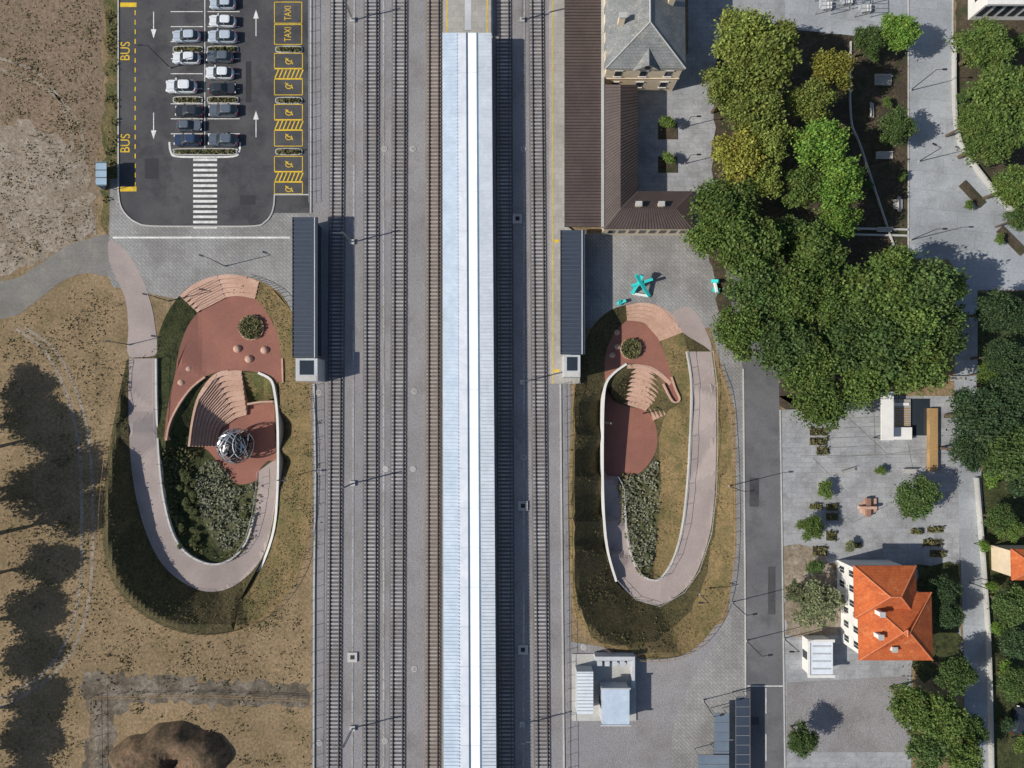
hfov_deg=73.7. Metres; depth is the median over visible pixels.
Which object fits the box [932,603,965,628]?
broadleaf tree
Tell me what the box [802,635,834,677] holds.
white building
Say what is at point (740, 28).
broadleaf tree
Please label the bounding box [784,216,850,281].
broadleaf tree
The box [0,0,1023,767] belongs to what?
ground
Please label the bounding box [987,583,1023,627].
broadleaf tree
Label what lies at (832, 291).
broadleaf tree
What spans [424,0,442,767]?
railway track
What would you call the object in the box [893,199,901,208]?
stone seat slab
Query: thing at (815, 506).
planting bed
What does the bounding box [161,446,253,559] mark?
lawn tufts
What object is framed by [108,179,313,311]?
paved plaza
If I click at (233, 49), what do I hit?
hedge planter
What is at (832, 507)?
planting bed
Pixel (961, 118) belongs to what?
broadleaf tree
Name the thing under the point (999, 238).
shrub
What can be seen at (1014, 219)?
broadleaf tree
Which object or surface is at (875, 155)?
fallen leaves
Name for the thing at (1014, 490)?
shrub
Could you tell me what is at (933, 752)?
broadleaf tree
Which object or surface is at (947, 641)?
lawn
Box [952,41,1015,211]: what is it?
garden wall
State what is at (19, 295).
gravel path
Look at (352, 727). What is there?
catenary mast
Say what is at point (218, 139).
parked car
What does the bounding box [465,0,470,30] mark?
canopy spine beam
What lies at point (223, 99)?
hedge planter
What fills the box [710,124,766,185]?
broadleaf tree
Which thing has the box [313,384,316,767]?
kerb
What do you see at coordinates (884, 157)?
stone seat slab
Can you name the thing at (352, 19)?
catenary mast
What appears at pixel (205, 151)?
hedge planter
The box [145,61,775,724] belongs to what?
asphalt patches
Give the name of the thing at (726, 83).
broadleaf tree
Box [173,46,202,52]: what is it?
hedge planter
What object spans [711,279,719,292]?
teal sculpture
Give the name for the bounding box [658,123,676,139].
square planter
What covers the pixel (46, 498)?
dry grass tufts
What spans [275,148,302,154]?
hedge planter
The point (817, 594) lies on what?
olive tree
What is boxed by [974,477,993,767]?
garden wall
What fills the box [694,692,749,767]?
bicycle shelter
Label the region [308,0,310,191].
railway fence
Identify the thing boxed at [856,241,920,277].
broadleaf tree
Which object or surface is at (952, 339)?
broadleaf tree
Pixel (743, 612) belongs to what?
street lamp
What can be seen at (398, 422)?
railway track
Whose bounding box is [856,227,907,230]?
garden wall
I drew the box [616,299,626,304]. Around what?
teal sculpture
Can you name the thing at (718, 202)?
broadleaf tree
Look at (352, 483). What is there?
catenary mast
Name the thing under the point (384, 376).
cable duct
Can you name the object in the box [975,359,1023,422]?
broadleaf tree
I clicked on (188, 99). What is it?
hedge planter
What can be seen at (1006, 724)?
shrub
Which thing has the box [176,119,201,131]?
parked car
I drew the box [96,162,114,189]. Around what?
bus shelter
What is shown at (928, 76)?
street lamp
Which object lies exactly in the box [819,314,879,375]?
broadleaf tree
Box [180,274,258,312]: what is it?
amphitheatre steps
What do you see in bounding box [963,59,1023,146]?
broadleaf tree
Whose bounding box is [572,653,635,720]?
concrete pad
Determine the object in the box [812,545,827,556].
planting bed
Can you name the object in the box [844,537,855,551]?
shrub
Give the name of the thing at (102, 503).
rim fence
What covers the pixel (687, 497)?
handrail
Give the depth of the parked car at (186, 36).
111.06 m
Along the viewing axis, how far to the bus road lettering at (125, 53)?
111.88 m
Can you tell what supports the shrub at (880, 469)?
on the garden plaza at (883, 533)
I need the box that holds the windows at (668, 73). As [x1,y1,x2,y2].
[604,7,673,87]
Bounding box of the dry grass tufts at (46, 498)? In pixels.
[0,283,304,766]
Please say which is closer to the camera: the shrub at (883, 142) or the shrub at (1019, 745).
the shrub at (1019, 745)
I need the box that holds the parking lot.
[119,0,309,225]
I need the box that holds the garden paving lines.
[812,407,949,521]
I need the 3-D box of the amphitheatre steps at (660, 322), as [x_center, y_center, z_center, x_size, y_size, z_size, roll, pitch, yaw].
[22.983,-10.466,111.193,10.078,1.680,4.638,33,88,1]
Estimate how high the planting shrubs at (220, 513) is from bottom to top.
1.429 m
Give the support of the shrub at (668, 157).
in the square planter at (663, 167)
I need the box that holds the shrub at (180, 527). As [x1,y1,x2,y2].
[177,523,183,531]
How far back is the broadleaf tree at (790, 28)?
101.98 m
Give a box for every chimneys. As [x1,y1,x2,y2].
[617,0,674,70]
[874,609,897,652]
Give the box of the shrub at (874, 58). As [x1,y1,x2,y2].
[868,52,879,63]
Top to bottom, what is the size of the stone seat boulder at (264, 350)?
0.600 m
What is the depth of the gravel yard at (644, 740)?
108.15 m
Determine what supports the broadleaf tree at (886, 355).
on the ground at (262, 736)
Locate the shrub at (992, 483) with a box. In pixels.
[983,469,1003,489]
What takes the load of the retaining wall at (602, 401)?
on the sunken garden ground at (638, 441)
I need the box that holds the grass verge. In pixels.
[100,0,116,234]
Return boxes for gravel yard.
[571,622,723,767]
[786,676,909,751]
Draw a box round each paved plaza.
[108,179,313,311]
[585,233,744,767]
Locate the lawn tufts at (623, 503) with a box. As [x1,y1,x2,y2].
[618,472,647,577]
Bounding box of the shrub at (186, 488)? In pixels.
[184,485,189,492]
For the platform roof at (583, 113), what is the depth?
107.20 m
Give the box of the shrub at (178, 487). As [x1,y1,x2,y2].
[174,485,181,490]
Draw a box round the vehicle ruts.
[0,57,96,708]
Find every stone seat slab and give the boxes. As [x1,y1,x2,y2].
[874,74,891,85]
[876,152,892,158]
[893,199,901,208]
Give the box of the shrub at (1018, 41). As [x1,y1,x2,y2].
[1009,33,1023,48]
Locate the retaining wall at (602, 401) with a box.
[600,363,626,581]
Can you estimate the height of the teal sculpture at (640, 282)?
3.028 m
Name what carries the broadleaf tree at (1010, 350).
on the ground at (262, 736)
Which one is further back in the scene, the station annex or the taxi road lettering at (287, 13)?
the taxi road lettering at (287, 13)
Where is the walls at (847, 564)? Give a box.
[837,560,917,652]
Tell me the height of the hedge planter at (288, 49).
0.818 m
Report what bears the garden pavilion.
on the garden plaza at (883, 533)
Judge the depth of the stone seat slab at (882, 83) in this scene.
111.43 m
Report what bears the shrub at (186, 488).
on the sunken garden ground at (203, 343)
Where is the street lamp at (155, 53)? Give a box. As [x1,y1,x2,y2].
[137,44,170,68]
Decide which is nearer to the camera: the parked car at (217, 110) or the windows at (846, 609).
the windows at (846, 609)
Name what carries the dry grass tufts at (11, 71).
on the dirt ground at (42, 37)
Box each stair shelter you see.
[292,217,324,381]
[560,230,584,377]
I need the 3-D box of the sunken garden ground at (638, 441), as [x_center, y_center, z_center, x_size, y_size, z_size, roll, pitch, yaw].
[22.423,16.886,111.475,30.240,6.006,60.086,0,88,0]
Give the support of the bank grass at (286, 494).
on the sunken garden ground at (203, 343)
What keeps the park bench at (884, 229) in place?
on the garden ground at (810, 43)
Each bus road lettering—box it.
[120,42,129,59]
[120,134,129,151]
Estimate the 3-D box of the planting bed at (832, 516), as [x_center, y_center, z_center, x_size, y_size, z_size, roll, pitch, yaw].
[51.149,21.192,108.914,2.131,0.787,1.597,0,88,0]
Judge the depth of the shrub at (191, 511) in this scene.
113.14 m
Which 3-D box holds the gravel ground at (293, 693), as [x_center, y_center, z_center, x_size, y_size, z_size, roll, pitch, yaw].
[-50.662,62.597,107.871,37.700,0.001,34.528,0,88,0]
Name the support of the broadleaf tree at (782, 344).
on the ground at (262, 736)
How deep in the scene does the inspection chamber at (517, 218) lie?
110.69 m
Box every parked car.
[166,78,196,94]
[172,28,200,43]
[172,50,200,64]
[174,132,201,146]
[175,103,202,118]
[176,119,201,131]
[206,49,233,63]
[206,65,233,80]
[208,28,236,44]
[208,131,238,147]
[209,0,235,10]
[209,13,235,28]
[209,81,235,95]
[209,102,237,117]
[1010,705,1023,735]
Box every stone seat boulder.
[178,379,184,385]
[233,345,241,352]
[245,355,252,362]
[260,346,268,353]
[609,352,615,357]
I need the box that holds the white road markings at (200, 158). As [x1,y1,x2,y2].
[113,0,289,237]
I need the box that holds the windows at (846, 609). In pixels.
[838,564,857,648]
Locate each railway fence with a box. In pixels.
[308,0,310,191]
[310,385,313,767]
[564,383,568,767]
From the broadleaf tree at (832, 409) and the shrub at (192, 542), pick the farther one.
the shrub at (192, 542)
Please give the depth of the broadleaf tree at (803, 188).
101.95 m
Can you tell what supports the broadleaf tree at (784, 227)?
on the ground at (262, 736)
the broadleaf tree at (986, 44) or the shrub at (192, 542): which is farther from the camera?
the shrub at (192, 542)
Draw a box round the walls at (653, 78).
[604,0,684,90]
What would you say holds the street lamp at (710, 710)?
on the paved plaza at (677, 271)
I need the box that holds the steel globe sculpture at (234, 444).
[216,428,253,463]
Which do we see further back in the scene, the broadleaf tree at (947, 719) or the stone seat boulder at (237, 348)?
the stone seat boulder at (237, 348)
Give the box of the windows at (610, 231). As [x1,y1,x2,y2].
[608,230,686,232]
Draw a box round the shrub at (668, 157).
[660,150,674,163]
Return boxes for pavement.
[781,410,801,641]
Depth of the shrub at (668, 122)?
109.03 m
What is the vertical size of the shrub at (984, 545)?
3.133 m
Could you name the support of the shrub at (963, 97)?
on the garden ground at (964, 72)
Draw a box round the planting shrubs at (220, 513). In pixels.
[194,461,257,550]
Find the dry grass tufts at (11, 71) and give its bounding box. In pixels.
[0,0,100,262]
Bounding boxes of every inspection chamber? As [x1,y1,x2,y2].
[347,652,356,661]
[513,214,521,223]
[518,501,527,510]
[518,645,527,654]
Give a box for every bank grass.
[102,277,311,631]
[237,285,320,634]
[570,309,731,657]
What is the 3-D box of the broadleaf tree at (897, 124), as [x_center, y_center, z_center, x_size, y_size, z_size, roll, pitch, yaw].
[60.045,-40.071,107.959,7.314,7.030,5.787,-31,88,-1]
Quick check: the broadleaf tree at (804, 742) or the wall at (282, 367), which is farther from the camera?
the wall at (282, 367)
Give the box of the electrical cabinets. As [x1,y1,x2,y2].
[594,652,634,687]
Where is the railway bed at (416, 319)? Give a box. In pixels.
[312,0,558,767]
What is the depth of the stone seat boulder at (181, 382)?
110.93 m
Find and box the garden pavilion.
[873,392,937,470]
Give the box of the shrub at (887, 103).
[882,95,892,108]
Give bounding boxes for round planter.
[237,315,263,339]
[620,338,641,359]
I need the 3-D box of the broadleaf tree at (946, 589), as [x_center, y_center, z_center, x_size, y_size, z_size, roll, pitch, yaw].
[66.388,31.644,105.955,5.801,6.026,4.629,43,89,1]
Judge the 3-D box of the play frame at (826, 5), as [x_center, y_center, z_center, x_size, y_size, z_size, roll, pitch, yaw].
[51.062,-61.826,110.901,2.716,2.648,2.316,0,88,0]
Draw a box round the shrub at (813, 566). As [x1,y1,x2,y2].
[805,556,824,577]
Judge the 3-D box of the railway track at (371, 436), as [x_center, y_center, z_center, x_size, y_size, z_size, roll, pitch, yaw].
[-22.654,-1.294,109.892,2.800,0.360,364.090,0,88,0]
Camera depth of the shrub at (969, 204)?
109.40 m
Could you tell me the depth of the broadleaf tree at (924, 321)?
97.46 m
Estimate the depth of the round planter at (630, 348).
110.96 m
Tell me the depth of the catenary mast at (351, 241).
110.03 m
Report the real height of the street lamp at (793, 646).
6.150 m
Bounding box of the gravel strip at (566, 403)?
[558,384,570,767]
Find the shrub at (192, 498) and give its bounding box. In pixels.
[189,495,196,502]
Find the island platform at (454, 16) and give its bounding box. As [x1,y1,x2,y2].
[443,0,492,665]
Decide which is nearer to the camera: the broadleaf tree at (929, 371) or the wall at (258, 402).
the broadleaf tree at (929, 371)
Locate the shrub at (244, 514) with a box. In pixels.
[239,510,248,518]
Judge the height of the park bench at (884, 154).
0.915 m
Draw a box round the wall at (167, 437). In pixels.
[165,376,205,439]
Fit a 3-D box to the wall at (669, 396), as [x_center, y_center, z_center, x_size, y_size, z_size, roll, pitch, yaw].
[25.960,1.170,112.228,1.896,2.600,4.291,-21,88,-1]
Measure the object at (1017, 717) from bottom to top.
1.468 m
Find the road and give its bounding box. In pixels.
[725,263,783,767]
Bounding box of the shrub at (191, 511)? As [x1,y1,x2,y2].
[188,506,198,515]
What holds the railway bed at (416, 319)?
on the ground at (262, 736)
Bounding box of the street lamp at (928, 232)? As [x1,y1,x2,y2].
[909,228,947,240]
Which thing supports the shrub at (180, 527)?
on the sunken garden ground at (203, 343)
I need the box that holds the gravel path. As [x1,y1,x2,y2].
[0,234,108,318]
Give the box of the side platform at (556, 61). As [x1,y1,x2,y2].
[549,0,579,383]
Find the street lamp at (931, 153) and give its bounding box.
[918,143,940,161]
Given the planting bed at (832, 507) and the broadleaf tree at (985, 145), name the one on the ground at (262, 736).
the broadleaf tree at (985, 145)
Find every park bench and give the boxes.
[840,467,855,474]
[869,102,873,116]
[877,76,891,80]
[877,151,892,156]
[877,227,892,231]
[896,196,900,210]
[902,469,918,472]
[950,376,966,380]
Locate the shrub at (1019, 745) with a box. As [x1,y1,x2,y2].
[1010,730,1023,753]
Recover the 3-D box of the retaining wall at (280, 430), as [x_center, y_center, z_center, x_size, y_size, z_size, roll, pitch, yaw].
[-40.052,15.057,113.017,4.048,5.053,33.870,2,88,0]
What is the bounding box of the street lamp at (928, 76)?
[909,68,946,90]
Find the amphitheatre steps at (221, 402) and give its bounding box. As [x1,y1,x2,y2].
[188,370,247,446]
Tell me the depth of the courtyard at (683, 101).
111.46 m
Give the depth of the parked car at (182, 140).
110.42 m
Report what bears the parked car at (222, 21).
on the parking lot
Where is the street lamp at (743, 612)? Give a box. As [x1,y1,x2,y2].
[731,601,757,615]
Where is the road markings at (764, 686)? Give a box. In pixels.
[747,686,782,686]
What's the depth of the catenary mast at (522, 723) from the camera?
107.78 m
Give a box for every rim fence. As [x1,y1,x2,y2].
[98,275,311,636]
[568,316,734,661]
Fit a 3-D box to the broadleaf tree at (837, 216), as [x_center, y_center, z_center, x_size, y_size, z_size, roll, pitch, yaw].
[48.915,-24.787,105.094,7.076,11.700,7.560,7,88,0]
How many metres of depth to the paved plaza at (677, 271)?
110.20 m
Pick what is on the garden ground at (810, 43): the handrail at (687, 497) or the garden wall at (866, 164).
the garden wall at (866, 164)
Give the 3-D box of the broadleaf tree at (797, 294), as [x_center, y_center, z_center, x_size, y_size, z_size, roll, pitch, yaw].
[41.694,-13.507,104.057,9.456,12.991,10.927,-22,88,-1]
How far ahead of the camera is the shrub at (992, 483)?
107.05 m
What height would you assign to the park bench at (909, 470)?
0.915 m
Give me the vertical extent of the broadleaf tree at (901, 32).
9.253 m
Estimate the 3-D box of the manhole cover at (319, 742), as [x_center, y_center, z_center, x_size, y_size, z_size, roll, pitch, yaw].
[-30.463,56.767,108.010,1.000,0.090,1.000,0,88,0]
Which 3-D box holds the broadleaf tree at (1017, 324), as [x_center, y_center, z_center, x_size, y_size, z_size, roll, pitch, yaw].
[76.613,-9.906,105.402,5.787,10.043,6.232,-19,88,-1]
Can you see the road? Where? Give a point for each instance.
(764, 634)
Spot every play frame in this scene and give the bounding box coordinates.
[814,0,838,14]
[839,0,858,8]
[854,0,877,17]
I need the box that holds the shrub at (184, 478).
[181,474,191,482]
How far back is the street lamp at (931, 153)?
106.96 m
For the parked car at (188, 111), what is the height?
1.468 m
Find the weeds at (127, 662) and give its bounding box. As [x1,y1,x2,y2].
[0,329,309,767]
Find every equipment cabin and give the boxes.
[575,665,592,713]
[599,682,630,725]
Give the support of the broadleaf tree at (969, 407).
on the ground at (262, 736)
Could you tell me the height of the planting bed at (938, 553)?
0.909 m
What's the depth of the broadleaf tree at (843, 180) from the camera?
100.73 m
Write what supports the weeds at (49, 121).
on the dirt ground at (42, 37)
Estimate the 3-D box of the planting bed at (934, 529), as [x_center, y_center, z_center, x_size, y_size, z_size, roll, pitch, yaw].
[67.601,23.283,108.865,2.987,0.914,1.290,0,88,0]
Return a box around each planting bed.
[808,427,827,435]
[808,503,822,510]
[809,436,827,445]
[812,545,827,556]
[816,446,828,455]
[826,503,838,510]
[826,512,839,520]
[826,530,837,541]
[846,542,861,547]
[910,528,922,534]
[923,539,942,546]
[927,526,943,533]
[929,550,946,557]
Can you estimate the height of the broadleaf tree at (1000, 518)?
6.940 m
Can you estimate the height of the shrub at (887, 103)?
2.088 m
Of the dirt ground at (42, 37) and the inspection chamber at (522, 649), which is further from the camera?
the dirt ground at (42, 37)
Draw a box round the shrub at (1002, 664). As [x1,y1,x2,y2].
[997,659,1012,674]
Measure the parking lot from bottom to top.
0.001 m
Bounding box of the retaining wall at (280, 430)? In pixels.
[256,372,283,571]
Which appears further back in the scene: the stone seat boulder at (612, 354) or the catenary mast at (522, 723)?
the stone seat boulder at (612, 354)
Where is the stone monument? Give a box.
[857,498,876,516]
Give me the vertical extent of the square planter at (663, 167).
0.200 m
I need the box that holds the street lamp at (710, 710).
[702,699,724,716]
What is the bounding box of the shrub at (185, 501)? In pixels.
[181,498,187,505]
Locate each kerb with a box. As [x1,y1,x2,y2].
[117,0,311,226]
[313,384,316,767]
[560,384,564,767]
[743,0,1008,767]
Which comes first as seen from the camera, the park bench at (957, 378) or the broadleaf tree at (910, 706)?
the broadleaf tree at (910, 706)
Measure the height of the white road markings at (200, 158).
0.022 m
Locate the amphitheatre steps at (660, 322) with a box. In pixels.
[626,303,682,340]
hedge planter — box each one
[172,148,237,154]
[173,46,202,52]
[173,96,202,103]
[207,46,238,52]
[207,96,238,103]
[275,46,302,52]
[275,97,302,103]
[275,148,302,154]
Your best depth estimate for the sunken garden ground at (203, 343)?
111.46 m
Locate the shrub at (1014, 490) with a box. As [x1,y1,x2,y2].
[1005,476,1023,497]
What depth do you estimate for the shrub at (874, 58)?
110.23 m
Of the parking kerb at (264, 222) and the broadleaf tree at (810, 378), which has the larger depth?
the parking kerb at (264, 222)
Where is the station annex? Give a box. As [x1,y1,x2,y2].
[601,85,692,234]
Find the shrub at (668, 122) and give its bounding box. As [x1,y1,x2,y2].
[658,113,675,129]
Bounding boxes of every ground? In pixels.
[0,0,104,279]
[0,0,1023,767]
[0,119,96,275]
[79,670,309,767]
[102,274,311,634]
[569,302,732,659]
[708,30,912,410]
[783,544,840,636]
[955,0,1023,208]
[977,290,1023,767]
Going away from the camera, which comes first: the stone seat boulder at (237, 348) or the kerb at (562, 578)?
the kerb at (562, 578)
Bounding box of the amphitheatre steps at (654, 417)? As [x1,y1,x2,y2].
[650,396,665,419]
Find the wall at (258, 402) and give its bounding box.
[247,400,274,404]
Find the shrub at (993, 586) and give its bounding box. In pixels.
[979,581,998,592]
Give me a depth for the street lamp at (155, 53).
107.10 m
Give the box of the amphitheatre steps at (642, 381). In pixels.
[624,364,671,410]
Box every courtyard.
[631,41,712,235]
[688,0,784,180]
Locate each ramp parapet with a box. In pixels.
[155,358,255,564]
[617,352,691,580]
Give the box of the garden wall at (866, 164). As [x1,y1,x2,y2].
[849,41,894,248]
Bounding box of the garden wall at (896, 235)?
[854,233,907,236]
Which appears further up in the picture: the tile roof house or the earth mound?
the tile roof house
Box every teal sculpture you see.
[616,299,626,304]
[631,274,652,297]
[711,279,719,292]
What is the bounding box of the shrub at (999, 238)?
[994,232,1004,246]
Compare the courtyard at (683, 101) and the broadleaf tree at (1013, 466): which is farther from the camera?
the courtyard at (683, 101)
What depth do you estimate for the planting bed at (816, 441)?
109.39 m
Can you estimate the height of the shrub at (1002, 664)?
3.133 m
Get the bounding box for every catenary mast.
[332,232,354,244]
[336,725,354,748]
[338,481,354,488]
[344,0,354,22]
[520,0,524,22]
[520,721,532,743]
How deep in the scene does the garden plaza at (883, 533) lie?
109.44 m
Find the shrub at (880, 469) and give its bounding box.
[871,465,886,474]
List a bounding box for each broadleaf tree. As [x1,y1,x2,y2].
[679,216,726,259]
[682,176,762,235]
[699,61,756,119]
[708,4,776,69]
[709,302,767,367]
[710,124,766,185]
[711,214,788,284]
[717,77,789,137]
[721,264,783,322]
[732,25,802,93]
[745,158,784,199]
[752,311,824,377]
[754,117,796,164]
[764,258,824,324]
[768,16,800,57]
[768,212,806,258]
[775,335,842,404]
[781,162,827,209]
[783,76,839,125]
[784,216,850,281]
[786,717,820,758]
[789,115,851,170]
[789,382,852,432]
[794,514,825,542]
[803,267,854,329]
[805,154,866,212]
[809,47,856,93]
[813,199,864,245]
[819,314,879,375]
[834,288,884,326]
[836,358,892,416]
[839,256,924,327]
[851,306,934,384]
[852,24,886,57]
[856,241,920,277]
[874,103,920,146]
[877,11,923,54]
[884,675,932,732]
[885,301,949,360]
[885,344,958,396]
[890,473,943,520]
[901,250,965,330]
[903,730,955,767]
[914,688,971,751]
[927,298,973,357]
[927,573,963,604]
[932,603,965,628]
[932,654,979,696]
[941,379,1022,451]
[943,14,1018,76]
[945,101,988,137]
[945,730,984,767]
[953,113,1021,167]
[953,270,972,302]
[960,712,990,743]
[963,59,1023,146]
[966,286,1023,332]
[967,362,999,385]
[970,333,1023,375]
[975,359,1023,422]
[981,503,1016,533]
[982,164,1023,208]
[985,296,1023,336]
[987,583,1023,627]
[994,517,1023,543]
[995,206,1023,232]
[995,625,1023,659]
[995,663,1023,703]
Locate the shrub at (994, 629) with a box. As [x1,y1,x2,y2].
[990,621,1006,635]
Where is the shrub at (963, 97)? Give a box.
[955,87,969,102]
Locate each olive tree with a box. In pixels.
[782,578,809,604]
[789,575,847,629]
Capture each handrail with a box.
[152,358,258,564]
[605,351,717,606]
[619,351,692,581]
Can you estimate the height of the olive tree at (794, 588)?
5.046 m
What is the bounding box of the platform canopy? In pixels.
[442,33,495,767]
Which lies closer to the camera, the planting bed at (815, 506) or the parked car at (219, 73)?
the planting bed at (815, 506)
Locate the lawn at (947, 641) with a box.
[912,561,962,682]
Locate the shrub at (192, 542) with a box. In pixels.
[188,537,195,546]
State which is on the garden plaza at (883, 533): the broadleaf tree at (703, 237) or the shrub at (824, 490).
the shrub at (824, 490)
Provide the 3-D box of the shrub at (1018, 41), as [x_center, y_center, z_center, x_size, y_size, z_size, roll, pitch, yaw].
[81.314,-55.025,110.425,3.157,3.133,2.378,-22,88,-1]
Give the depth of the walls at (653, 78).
107.24 m
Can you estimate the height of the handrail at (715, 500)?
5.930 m
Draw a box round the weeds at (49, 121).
[0,0,100,271]
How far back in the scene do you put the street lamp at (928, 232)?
106.39 m
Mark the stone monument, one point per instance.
(867, 507)
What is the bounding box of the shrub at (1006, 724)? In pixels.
[997,716,1014,733]
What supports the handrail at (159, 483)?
on the ramp parapet at (183, 549)
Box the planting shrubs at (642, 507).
[622,459,658,570]
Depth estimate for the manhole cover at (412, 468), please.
109.48 m
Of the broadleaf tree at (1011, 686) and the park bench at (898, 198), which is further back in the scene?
the park bench at (898, 198)
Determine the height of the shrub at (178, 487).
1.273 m
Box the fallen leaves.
[853,45,907,251]
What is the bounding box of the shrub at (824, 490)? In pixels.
[817,478,833,500]
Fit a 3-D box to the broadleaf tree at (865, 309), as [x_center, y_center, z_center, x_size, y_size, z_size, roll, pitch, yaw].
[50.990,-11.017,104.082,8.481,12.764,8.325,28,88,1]
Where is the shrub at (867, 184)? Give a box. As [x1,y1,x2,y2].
[862,179,873,188]
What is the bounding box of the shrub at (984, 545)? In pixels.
[972,539,990,553]
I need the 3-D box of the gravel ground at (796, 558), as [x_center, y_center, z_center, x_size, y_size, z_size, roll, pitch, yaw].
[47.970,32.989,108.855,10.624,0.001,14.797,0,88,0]
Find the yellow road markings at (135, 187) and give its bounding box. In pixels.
[120,2,302,193]
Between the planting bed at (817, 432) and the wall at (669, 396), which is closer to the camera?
the planting bed at (817, 432)
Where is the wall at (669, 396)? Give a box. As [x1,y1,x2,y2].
[662,377,680,402]
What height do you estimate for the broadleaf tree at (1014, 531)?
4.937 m
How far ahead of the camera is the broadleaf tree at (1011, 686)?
103.57 m
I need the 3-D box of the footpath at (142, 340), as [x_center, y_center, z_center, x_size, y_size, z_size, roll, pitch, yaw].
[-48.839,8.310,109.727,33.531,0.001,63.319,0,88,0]
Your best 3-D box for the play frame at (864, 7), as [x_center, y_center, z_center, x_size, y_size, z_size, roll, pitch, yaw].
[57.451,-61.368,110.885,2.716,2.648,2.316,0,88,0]
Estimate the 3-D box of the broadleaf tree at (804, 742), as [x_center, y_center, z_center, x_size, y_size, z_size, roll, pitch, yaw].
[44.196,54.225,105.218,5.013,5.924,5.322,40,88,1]
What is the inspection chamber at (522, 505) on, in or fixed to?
on the railway bed at (416, 319)
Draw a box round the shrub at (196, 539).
[192,534,200,541]
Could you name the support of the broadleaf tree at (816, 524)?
on the ground at (262, 736)
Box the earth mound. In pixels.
[108,720,232,767]
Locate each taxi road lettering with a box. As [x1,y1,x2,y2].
[284,6,290,19]
[284,27,290,40]
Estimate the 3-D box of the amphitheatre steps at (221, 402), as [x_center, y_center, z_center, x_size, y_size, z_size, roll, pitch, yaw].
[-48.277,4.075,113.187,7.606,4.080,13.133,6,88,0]
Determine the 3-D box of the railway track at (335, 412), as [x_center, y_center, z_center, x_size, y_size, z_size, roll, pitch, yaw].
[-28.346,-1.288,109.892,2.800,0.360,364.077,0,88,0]
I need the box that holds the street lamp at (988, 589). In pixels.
[968,581,1005,592]
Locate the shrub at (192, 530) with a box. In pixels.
[190,527,196,534]
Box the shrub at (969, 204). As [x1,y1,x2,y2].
[963,199,974,210]
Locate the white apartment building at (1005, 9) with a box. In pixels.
[968,0,1023,19]
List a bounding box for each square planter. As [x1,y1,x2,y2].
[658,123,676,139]
[658,156,676,172]
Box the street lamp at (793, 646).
[783,638,799,652]
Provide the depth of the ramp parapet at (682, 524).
111.40 m
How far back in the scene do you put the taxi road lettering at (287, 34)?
111.99 m
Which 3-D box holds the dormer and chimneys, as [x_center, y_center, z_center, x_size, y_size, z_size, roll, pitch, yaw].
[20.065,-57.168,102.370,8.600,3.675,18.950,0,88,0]
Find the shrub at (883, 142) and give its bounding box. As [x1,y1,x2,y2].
[879,136,886,145]
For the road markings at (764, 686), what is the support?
on the road
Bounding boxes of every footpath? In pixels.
[108,240,156,357]
[673,307,711,350]
[954,287,977,381]
[954,382,988,767]
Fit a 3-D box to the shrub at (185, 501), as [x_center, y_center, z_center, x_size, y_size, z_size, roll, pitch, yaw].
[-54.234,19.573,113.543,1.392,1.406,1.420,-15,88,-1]
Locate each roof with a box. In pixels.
[564,0,603,227]
[605,0,685,68]
[853,565,933,660]
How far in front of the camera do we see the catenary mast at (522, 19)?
111.75 m
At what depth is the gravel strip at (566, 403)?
108.89 m
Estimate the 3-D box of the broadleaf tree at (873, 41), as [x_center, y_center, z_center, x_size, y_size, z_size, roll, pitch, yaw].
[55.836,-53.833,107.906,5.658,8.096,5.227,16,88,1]
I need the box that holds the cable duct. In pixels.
[351,0,524,766]
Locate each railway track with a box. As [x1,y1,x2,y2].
[325,0,346,767]
[362,0,380,767]
[389,0,408,767]
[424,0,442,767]
[495,0,514,767]
[528,0,551,767]
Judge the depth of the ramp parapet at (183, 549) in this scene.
111.80 m
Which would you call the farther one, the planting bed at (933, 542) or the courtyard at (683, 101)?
the courtyard at (683, 101)
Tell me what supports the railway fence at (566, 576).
on the gravel strip at (566, 403)
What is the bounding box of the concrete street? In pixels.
[785,0,1023,289]
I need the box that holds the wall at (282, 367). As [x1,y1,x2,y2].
[281,358,283,381]
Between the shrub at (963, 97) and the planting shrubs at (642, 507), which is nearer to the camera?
the shrub at (963, 97)
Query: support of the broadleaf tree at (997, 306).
on the ground at (262, 736)
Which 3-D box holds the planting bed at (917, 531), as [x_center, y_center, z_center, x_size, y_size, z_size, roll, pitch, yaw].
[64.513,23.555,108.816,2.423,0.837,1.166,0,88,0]
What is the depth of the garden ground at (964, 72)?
111.83 m
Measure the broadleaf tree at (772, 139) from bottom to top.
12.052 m
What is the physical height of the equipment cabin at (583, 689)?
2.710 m
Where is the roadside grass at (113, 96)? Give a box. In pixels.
[102,9,117,202]
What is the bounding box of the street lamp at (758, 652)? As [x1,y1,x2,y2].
[746,640,772,656]
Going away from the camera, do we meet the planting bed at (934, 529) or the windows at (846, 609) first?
the windows at (846, 609)
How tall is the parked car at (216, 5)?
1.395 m
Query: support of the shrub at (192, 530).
on the sunken garden ground at (203, 343)
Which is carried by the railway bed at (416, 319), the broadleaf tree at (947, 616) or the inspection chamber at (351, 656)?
the inspection chamber at (351, 656)
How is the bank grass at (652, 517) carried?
on the sunken garden ground at (638, 441)
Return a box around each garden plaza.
[781,396,959,562]
[784,563,961,767]
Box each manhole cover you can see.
[316,739,322,745]
[382,737,387,743]
[410,466,415,471]
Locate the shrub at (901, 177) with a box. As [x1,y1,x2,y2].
[896,172,907,181]
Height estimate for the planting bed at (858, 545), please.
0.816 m
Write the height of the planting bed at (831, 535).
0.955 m

